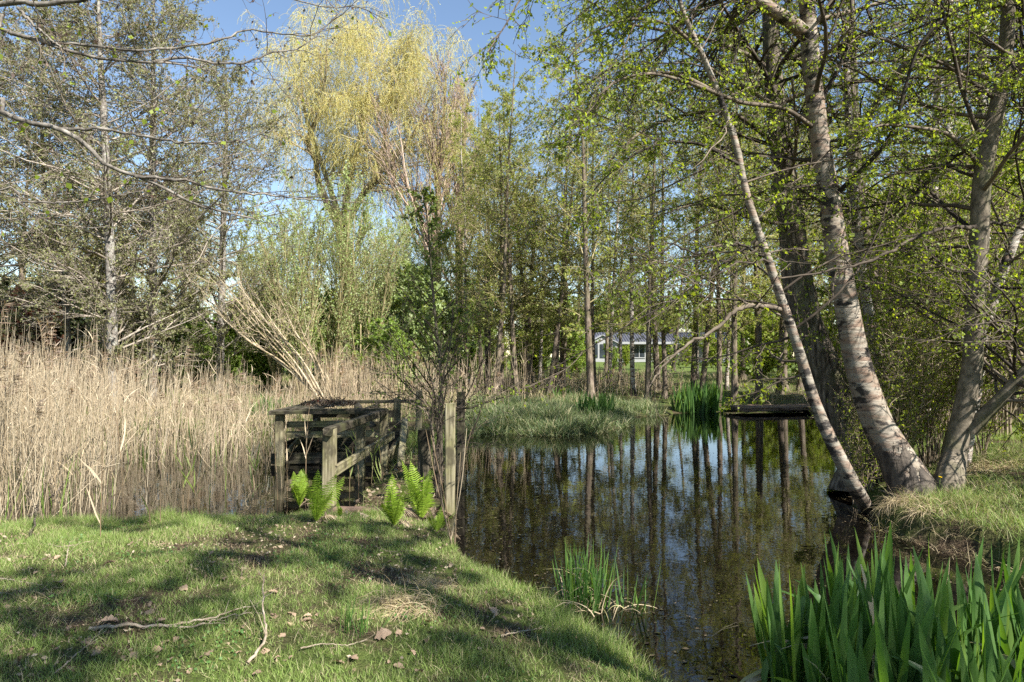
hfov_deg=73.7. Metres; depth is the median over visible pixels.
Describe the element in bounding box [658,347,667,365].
thin shrub
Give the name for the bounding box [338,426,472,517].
walkway grass
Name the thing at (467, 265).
slender alder
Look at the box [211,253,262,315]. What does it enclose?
budding tree
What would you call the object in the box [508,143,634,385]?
budding tree
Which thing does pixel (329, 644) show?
fallen twig
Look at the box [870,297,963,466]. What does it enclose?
sucker shrub
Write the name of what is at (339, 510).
fern
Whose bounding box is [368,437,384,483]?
reed stalk
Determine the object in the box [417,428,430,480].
wooden post
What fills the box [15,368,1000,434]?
meadow grass
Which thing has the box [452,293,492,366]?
leafy bush
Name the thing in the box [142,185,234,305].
budding tree
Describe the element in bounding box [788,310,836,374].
thin shrub
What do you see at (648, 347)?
slender alder
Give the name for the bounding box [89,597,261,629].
fallen twig
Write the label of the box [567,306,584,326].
leafy bush
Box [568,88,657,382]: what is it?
pale birch
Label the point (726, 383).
pale birch
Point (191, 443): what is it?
reed stalk
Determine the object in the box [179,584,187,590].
dead leaf
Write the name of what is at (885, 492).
dead branch
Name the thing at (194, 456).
reed stalk
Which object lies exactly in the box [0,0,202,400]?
tree
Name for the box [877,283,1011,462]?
sucker shrub
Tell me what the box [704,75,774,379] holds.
slender alder
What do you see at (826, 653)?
iris plant
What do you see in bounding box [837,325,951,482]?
sucker shrub
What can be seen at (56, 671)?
fallen twig
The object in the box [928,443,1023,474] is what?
dry grass tuft
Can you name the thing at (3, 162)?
tree
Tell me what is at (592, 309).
slender alder
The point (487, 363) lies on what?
budding tree
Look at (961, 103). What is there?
slender alder
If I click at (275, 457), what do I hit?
reed stalk
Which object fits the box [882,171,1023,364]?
sucker shrub
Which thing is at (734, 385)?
slender alder
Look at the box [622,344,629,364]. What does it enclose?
thin shrub
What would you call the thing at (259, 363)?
leafy bush
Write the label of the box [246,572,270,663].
fallen twig
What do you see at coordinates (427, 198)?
sapling
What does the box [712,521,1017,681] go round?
iris plant
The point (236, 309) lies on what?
leafy bush
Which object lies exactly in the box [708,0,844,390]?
slender alder
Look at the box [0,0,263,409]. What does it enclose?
tree
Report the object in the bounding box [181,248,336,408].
slanting willow
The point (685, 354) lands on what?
thin shrub
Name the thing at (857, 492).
thin birch
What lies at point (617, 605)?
rush sprig
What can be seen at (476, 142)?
pale birch
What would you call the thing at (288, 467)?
reed stalk
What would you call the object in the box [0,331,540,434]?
reeds
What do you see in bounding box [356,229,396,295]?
budding tree
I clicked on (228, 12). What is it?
sky
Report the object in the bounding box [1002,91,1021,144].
slender alder
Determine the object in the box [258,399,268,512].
reed stalk
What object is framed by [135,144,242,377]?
budding tree
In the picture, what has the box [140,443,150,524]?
reed stalk
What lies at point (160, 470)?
reed stalk
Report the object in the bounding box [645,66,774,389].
slender alder
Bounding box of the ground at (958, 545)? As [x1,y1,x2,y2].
[0,357,1023,681]
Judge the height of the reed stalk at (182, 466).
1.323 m
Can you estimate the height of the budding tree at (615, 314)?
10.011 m
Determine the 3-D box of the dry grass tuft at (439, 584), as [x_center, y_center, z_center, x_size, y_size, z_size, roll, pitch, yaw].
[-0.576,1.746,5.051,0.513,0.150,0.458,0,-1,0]
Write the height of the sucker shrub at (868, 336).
2.640 m
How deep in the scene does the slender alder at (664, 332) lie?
24.75 m
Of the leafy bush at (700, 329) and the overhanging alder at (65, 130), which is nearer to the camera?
the overhanging alder at (65, 130)
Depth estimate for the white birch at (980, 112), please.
13.08 m
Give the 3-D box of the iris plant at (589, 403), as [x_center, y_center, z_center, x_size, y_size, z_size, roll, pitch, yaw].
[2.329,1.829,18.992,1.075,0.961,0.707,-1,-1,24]
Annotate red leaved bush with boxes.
[0,289,47,374]
[13,284,64,385]
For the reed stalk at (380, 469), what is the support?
on the ground at (958, 545)
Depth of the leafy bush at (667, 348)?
53.73 m
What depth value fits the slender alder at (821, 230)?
36.67 m
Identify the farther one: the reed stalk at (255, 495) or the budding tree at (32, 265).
the budding tree at (32, 265)
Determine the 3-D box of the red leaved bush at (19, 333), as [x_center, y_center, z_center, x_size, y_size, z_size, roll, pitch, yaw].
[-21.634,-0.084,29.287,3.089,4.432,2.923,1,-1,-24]
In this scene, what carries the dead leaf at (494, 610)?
on the ground at (958, 545)
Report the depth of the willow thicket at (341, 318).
24.74 m
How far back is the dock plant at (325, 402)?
11.90 m
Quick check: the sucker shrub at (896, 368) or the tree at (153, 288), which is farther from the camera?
the tree at (153, 288)
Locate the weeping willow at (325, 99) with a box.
[237,0,499,378]
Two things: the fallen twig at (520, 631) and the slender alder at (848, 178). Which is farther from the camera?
the slender alder at (848, 178)
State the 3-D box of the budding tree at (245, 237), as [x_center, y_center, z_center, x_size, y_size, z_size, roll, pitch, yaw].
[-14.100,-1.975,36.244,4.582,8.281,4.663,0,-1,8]
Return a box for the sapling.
[369,185,496,479]
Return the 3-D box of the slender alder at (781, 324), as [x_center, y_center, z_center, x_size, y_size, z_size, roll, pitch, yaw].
[10.755,-4.364,26.285,4.897,12.976,4.602,1,-1,-32]
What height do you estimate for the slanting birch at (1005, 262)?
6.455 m
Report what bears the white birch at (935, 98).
on the ground at (958, 545)
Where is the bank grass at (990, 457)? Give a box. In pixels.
[837,417,1023,577]
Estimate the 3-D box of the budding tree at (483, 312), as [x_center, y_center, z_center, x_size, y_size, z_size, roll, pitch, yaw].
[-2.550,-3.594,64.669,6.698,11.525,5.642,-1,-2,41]
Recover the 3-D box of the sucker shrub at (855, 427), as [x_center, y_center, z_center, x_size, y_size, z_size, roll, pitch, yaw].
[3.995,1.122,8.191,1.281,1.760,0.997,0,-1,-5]
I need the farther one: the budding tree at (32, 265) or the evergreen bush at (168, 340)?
the budding tree at (32, 265)
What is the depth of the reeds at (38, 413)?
10.63 m
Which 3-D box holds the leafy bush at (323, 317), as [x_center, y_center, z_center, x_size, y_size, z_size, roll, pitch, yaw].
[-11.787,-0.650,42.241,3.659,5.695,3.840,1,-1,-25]
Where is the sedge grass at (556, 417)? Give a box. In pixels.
[455,388,669,436]
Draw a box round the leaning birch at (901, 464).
[447,0,1004,504]
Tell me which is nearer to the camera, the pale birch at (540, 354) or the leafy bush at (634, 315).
the pale birch at (540, 354)
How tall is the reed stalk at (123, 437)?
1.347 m
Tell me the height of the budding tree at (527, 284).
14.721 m
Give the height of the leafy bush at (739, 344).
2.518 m
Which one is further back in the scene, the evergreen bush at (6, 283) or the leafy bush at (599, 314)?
the leafy bush at (599, 314)
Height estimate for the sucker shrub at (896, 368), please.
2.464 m
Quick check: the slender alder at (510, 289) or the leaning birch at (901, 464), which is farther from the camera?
the slender alder at (510, 289)
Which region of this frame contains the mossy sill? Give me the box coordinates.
[333,506,435,516]
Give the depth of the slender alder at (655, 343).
28.94 m
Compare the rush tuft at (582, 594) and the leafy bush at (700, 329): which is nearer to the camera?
the rush tuft at (582, 594)
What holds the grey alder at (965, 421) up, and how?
on the ground at (958, 545)
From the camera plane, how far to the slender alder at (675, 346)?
48.73 m
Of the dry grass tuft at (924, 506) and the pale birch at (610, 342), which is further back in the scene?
the pale birch at (610, 342)
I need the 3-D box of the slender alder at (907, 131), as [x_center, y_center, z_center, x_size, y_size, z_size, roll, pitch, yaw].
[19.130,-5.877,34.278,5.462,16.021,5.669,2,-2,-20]
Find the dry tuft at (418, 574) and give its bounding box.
[396,564,431,583]
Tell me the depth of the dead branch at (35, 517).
7.77 m
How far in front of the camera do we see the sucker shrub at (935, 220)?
10.49 m
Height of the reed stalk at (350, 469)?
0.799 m
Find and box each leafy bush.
[167,306,216,386]
[193,309,252,390]
[212,288,277,370]
[238,303,298,388]
[282,305,329,380]
[304,284,337,374]
[341,307,388,392]
[356,316,416,396]
[358,282,386,362]
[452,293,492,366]
[455,335,484,376]
[515,327,546,375]
[517,289,571,359]
[548,319,600,377]
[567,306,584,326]
[584,297,609,331]
[603,343,624,368]
[606,284,660,331]
[659,298,690,330]
[666,347,677,366]
[684,294,728,331]
[722,285,754,353]
[725,337,750,376]
[773,335,796,368]
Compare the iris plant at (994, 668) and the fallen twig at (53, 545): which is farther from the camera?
the fallen twig at (53, 545)
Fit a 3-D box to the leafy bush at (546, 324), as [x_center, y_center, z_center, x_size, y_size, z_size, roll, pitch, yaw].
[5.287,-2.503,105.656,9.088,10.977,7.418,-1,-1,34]
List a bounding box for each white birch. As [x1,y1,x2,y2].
[857,0,1023,409]
[860,0,1010,398]
[866,0,1023,402]
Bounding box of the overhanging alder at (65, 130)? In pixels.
[0,0,392,257]
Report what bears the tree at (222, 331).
on the ground at (958, 545)
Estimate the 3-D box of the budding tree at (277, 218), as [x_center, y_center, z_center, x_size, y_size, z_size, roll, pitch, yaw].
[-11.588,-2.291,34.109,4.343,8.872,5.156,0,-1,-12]
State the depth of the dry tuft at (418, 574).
5.07 m
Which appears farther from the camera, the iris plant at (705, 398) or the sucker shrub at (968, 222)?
the iris plant at (705, 398)
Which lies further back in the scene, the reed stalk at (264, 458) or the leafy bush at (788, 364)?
the leafy bush at (788, 364)
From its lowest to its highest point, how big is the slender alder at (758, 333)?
17.156 m
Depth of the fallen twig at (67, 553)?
5.25 m
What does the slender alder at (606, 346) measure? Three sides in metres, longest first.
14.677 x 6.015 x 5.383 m
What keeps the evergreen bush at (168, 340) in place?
on the ground at (958, 545)
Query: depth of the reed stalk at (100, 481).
6.03 m
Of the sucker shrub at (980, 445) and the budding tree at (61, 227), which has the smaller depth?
the sucker shrub at (980, 445)
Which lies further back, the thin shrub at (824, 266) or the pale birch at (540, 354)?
the pale birch at (540, 354)
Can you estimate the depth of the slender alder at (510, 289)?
26.51 m
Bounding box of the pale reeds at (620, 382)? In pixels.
[505,361,699,395]
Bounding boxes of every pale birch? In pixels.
[423,106,498,386]
[442,111,511,331]
[442,188,473,368]
[519,107,581,381]
[564,50,687,395]
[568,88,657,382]
[594,105,670,382]
[664,116,726,378]
[683,92,770,389]
[763,139,827,318]
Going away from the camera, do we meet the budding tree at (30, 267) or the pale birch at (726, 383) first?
the pale birch at (726, 383)
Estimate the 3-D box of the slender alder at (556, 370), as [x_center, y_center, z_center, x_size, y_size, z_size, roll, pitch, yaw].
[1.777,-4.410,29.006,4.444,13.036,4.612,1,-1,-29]
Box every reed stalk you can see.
[79,432,125,536]
[114,407,125,522]
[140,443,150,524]
[157,416,168,520]
[174,411,189,512]
[179,449,201,517]
[180,419,197,513]
[182,390,205,510]
[244,443,260,514]
[248,429,259,515]
[249,439,260,517]
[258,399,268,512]
[266,417,277,499]
[280,445,294,500]
[300,406,313,479]
[342,429,358,485]
[346,446,360,491]
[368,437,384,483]
[375,448,382,487]
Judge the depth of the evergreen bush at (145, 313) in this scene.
32.48 m
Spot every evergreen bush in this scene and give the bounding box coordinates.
[0,278,73,382]
[45,272,123,384]
[102,290,170,382]
[157,297,210,382]
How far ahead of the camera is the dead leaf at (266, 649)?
3.74 m
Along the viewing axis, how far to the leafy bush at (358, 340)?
25.56 m
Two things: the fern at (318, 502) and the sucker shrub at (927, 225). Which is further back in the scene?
the sucker shrub at (927, 225)
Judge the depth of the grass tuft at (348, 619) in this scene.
4.03 m
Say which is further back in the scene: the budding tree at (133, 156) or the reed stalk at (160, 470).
the budding tree at (133, 156)
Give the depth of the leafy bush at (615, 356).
50.87 m
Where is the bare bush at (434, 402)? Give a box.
[325,268,581,491]
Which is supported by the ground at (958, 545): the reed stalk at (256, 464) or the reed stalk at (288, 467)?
the reed stalk at (256, 464)
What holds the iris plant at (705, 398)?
on the ground at (958, 545)
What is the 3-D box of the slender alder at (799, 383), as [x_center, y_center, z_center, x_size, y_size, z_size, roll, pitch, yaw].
[13.028,-4.735,29.284,5.204,13.784,4.964,1,-1,-32]
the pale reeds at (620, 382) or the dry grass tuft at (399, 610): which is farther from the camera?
the pale reeds at (620, 382)
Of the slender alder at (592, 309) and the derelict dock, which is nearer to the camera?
the derelict dock
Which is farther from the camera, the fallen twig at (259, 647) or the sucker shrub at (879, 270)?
the sucker shrub at (879, 270)
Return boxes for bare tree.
[347,50,489,281]
[414,81,502,378]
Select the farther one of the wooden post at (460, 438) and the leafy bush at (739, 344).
the leafy bush at (739, 344)
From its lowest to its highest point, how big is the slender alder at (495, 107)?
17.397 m
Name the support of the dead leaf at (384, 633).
on the ground at (958, 545)
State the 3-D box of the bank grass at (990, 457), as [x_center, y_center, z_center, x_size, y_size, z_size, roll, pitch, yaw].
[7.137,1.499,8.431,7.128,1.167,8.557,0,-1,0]
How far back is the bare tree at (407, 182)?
35.66 m
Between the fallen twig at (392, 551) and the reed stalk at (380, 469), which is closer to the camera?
the fallen twig at (392, 551)
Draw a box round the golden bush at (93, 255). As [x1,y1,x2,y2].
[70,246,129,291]
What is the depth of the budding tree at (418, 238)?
55.10 m
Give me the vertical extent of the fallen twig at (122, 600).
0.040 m
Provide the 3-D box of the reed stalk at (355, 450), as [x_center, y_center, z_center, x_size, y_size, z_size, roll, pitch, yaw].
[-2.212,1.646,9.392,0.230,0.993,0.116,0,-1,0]
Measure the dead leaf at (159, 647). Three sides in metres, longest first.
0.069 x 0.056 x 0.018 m
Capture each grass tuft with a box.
[337,588,401,637]
[352,575,456,624]
[408,571,463,590]
[867,485,933,525]
[891,484,997,527]
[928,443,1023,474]
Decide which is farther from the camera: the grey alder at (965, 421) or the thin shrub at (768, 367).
the thin shrub at (768, 367)
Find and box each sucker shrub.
[774,372,917,503]
[810,239,949,372]
[820,180,966,438]
[820,274,987,421]
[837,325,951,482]
[842,148,1023,436]
[852,156,1020,443]
[861,283,958,449]
[869,118,1023,427]
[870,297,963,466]
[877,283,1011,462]
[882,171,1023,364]
[915,308,1023,455]
[935,128,1023,417]
[935,182,1023,436]
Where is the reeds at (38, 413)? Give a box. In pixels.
[0,295,335,522]
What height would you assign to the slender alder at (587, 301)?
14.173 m
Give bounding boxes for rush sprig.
[607,564,660,618]
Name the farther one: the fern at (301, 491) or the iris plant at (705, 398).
the iris plant at (705, 398)
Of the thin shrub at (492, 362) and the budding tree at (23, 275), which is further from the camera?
the thin shrub at (492, 362)
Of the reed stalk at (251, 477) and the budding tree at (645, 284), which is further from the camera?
the budding tree at (645, 284)
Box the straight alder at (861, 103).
[690,0,998,374]
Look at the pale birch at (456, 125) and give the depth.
30.67 m
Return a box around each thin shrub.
[484,336,508,372]
[517,331,551,378]
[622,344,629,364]
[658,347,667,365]
[677,340,691,364]
[699,331,725,367]
[737,309,779,380]
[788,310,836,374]
[810,186,970,395]
[829,149,1023,374]
[880,173,956,199]
[955,139,1023,396]
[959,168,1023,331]
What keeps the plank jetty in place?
on the ground at (958, 545)
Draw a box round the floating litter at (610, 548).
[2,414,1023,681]
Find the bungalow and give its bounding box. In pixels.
[569,329,730,361]
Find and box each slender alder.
[442,43,565,395]
[442,196,483,372]
[444,102,514,378]
[445,100,553,393]
[451,80,546,376]
[459,89,557,388]
[487,0,659,398]
[515,86,610,389]
[517,67,631,392]
[536,72,636,392]
[547,178,618,324]
[572,157,644,371]
[582,62,690,390]
[600,35,705,401]
[600,68,721,398]
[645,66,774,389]
[655,16,799,388]
[657,164,709,370]
[662,90,777,400]
[678,15,836,399]
[687,32,801,403]
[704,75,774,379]
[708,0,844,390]
[715,137,780,380]
[731,70,870,393]
[748,76,884,390]
[770,125,874,334]
[818,97,885,314]
[866,70,932,192]
[886,78,975,179]
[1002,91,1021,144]
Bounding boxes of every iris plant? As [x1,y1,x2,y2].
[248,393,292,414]
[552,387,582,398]
[574,390,614,415]
[670,381,726,413]
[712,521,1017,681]
[745,557,966,681]
[889,588,1023,681]
[956,536,1023,679]
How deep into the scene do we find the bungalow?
76.22 m
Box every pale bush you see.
[364,258,457,393]
[386,282,476,390]
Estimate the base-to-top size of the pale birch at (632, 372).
13.320 m
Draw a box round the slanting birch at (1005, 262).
[822,0,1023,466]
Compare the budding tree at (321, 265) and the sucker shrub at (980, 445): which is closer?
the sucker shrub at (980, 445)
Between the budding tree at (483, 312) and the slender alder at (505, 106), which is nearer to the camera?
the slender alder at (505, 106)
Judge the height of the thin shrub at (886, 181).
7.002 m
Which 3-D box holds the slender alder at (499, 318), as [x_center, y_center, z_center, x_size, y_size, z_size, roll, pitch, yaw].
[-0.174,-4.722,25.581,4.289,13.549,4.770,-1,-1,30]
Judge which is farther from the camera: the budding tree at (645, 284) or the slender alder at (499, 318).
the budding tree at (645, 284)
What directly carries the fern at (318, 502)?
on the ground at (958, 545)
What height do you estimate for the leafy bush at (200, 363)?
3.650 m
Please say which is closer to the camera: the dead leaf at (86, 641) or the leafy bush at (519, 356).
the dead leaf at (86, 641)
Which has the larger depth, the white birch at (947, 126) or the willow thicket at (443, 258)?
the willow thicket at (443, 258)
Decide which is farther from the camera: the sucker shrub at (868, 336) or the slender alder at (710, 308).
the slender alder at (710, 308)
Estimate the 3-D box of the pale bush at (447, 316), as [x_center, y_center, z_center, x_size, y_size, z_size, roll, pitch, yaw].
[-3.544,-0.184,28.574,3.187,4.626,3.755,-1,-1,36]
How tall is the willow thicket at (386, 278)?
8.276 m
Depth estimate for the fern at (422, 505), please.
7.45 m
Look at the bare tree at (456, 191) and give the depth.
38.85 m
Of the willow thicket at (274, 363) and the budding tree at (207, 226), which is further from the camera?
the budding tree at (207, 226)
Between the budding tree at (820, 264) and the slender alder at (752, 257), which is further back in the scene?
the budding tree at (820, 264)
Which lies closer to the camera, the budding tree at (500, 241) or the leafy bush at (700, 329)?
the budding tree at (500, 241)
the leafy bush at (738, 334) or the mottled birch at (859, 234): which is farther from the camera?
the leafy bush at (738, 334)
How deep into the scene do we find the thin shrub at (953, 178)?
15.05 m
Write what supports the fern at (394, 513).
on the ground at (958, 545)
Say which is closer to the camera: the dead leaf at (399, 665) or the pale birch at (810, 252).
the dead leaf at (399, 665)
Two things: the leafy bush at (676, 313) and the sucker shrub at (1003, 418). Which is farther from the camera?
the leafy bush at (676, 313)
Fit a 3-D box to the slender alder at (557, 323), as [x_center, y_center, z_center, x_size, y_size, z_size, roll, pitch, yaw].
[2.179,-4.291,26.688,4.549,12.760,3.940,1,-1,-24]
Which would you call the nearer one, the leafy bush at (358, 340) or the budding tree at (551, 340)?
the leafy bush at (358, 340)
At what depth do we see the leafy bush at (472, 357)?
38.74 m
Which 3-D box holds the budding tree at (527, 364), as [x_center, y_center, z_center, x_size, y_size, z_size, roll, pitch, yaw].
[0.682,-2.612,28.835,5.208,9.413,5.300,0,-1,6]
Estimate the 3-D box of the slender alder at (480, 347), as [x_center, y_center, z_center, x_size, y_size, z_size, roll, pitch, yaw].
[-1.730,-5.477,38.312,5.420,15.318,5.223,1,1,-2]
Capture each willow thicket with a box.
[226,224,329,390]
[237,182,348,397]
[280,158,393,391]
[315,172,424,391]
[339,205,437,369]
[368,215,459,387]
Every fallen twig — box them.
[0,577,41,587]
[8,541,92,546]
[52,626,105,674]
[63,540,77,566]
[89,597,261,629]
[104,591,143,601]
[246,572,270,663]
[300,634,374,649]
[374,546,420,553]
[501,622,542,635]
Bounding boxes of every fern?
[290,469,309,506]
[305,471,344,522]
[336,502,345,517]
[380,474,418,527]
[402,462,450,517]
[426,507,459,538]
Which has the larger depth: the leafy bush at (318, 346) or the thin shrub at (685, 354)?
the thin shrub at (685, 354)
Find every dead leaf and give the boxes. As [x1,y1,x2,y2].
[83,637,92,643]
[91,648,100,655]
[100,614,118,621]
[145,607,154,614]
[151,646,162,652]
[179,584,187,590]
[261,648,269,653]
[374,627,391,639]
[393,662,404,668]
[490,607,498,615]
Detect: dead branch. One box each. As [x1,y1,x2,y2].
[1,431,120,536]
[865,485,918,505]
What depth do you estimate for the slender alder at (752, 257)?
36.15 m
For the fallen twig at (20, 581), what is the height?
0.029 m
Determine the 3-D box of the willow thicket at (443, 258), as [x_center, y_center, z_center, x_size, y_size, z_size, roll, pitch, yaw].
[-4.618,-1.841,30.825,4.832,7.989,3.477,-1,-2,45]
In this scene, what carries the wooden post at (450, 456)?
on the ground at (958, 545)
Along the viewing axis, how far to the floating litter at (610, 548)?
7.45 m
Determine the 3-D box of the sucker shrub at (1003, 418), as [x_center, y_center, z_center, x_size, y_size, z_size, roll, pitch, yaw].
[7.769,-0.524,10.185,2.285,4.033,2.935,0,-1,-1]
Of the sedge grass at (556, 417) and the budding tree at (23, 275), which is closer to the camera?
the sedge grass at (556, 417)
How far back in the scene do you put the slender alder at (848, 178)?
39.99 m
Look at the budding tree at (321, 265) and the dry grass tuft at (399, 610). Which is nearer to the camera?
the dry grass tuft at (399, 610)
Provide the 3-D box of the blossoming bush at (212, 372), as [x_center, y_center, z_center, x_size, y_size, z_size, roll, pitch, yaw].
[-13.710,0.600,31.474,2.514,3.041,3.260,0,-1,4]
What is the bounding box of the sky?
[0,0,1023,356]
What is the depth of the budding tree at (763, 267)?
74.01 m
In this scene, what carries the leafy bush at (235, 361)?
on the ground at (958, 545)
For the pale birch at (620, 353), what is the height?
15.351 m
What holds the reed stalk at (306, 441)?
in the pond water
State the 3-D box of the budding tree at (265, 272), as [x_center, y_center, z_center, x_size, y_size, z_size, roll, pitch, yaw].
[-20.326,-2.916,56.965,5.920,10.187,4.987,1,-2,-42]
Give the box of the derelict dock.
[268,398,414,505]
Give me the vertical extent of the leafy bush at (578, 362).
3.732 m
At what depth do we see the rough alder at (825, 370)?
9.19 m
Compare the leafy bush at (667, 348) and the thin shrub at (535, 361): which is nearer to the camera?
the thin shrub at (535, 361)
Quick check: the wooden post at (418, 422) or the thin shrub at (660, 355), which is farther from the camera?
the thin shrub at (660, 355)
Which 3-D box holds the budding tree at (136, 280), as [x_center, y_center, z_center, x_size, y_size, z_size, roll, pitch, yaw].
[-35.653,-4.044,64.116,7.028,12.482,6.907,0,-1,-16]
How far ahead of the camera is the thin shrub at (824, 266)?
15.04 m
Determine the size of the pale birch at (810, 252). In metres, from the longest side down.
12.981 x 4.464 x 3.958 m
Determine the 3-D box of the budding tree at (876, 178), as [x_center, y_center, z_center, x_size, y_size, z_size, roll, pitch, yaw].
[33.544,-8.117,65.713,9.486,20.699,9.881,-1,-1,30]
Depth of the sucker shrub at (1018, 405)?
12.38 m
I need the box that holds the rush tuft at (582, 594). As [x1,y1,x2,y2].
[540,534,630,619]
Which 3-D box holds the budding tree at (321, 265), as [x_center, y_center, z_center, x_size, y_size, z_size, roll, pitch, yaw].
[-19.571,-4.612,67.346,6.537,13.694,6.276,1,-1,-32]
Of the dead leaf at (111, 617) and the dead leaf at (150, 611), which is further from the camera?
the dead leaf at (150, 611)
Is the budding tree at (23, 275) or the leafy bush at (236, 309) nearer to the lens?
the budding tree at (23, 275)
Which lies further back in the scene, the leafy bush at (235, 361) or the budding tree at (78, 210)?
the budding tree at (78, 210)
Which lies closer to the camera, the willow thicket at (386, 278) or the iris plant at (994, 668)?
the iris plant at (994, 668)
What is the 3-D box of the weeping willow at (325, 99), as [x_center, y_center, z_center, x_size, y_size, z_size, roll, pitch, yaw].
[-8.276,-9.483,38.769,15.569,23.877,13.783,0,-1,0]
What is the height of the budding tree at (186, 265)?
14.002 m
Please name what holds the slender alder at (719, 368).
on the ground at (958, 545)
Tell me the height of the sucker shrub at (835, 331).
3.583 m
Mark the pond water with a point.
(680, 544)
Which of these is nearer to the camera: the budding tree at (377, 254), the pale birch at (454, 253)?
the pale birch at (454, 253)
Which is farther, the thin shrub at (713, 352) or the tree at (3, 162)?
the thin shrub at (713, 352)
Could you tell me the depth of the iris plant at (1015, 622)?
3.68 m
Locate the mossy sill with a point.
(349, 508)
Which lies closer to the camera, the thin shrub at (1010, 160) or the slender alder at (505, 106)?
the thin shrub at (1010, 160)
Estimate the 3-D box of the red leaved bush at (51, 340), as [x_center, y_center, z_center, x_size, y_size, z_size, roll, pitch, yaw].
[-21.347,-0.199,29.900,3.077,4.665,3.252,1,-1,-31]
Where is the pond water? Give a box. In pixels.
[0,410,1023,681]
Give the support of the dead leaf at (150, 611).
on the ground at (958, 545)
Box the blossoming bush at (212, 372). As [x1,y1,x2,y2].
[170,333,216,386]
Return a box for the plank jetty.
[724,404,810,411]
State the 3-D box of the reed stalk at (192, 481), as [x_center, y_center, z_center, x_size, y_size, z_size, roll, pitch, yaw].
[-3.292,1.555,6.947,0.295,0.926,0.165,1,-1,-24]
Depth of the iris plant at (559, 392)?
23.97 m
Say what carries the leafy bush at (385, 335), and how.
on the ground at (958, 545)
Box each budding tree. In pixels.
[0,127,92,291]
[0,164,132,287]
[1,223,61,289]
[3,235,49,288]
[24,151,133,283]
[57,123,193,381]
[125,195,234,315]
[128,238,161,300]
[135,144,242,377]
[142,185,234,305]
[187,226,284,381]
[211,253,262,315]
[239,208,322,383]
[243,248,293,299]
[292,229,338,304]
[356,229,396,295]
[404,219,447,282]
[433,133,565,392]
[434,159,537,384]
[454,249,516,363]
[470,172,582,389]
[505,216,559,330]
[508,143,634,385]
[518,291,553,349]
[544,309,581,354]
[594,287,636,331]
[617,224,673,331]
[658,288,713,331]
[728,209,777,319]
[768,166,828,312]
[816,150,895,248]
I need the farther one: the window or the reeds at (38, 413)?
the window
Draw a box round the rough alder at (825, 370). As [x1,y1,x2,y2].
[538,0,992,491]
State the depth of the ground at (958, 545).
4.68 m
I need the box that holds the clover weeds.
[2,512,644,681]
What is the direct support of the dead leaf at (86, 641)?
on the ground at (958, 545)
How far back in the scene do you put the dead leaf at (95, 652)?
3.59 m
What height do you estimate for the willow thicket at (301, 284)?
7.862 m
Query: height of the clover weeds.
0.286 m
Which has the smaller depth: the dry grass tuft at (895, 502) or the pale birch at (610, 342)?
the dry grass tuft at (895, 502)
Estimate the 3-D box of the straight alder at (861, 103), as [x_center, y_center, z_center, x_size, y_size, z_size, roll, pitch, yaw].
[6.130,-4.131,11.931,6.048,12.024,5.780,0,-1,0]
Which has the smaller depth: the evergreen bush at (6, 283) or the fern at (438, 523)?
the fern at (438, 523)
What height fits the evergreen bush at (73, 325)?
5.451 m
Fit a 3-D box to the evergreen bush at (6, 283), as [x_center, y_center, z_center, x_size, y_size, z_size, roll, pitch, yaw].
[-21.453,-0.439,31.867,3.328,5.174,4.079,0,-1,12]
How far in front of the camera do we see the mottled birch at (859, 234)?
9.58 m
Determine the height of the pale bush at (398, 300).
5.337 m
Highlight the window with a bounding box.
[634,344,645,357]
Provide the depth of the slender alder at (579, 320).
45.97 m
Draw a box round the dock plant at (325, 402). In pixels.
[299,394,356,406]
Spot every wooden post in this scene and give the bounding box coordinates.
[415,390,422,433]
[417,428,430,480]
[444,403,455,515]
[456,391,465,489]
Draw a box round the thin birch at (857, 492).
[471,0,979,512]
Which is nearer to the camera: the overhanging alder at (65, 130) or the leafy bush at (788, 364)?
the overhanging alder at (65, 130)
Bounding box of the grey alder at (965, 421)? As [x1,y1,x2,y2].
[739,0,1023,490]
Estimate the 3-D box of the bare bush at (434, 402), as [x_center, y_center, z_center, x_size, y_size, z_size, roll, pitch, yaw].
[-0.852,0.557,8.732,2.789,2.996,2.232,-1,-1,32]
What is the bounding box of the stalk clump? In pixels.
[426,426,472,544]
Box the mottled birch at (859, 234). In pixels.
[654,0,1022,420]
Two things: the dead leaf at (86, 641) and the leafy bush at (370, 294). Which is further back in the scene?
the leafy bush at (370, 294)
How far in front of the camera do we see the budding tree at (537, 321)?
92.42 m
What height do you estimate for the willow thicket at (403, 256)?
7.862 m
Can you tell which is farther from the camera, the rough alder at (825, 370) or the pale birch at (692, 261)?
the pale birch at (692, 261)

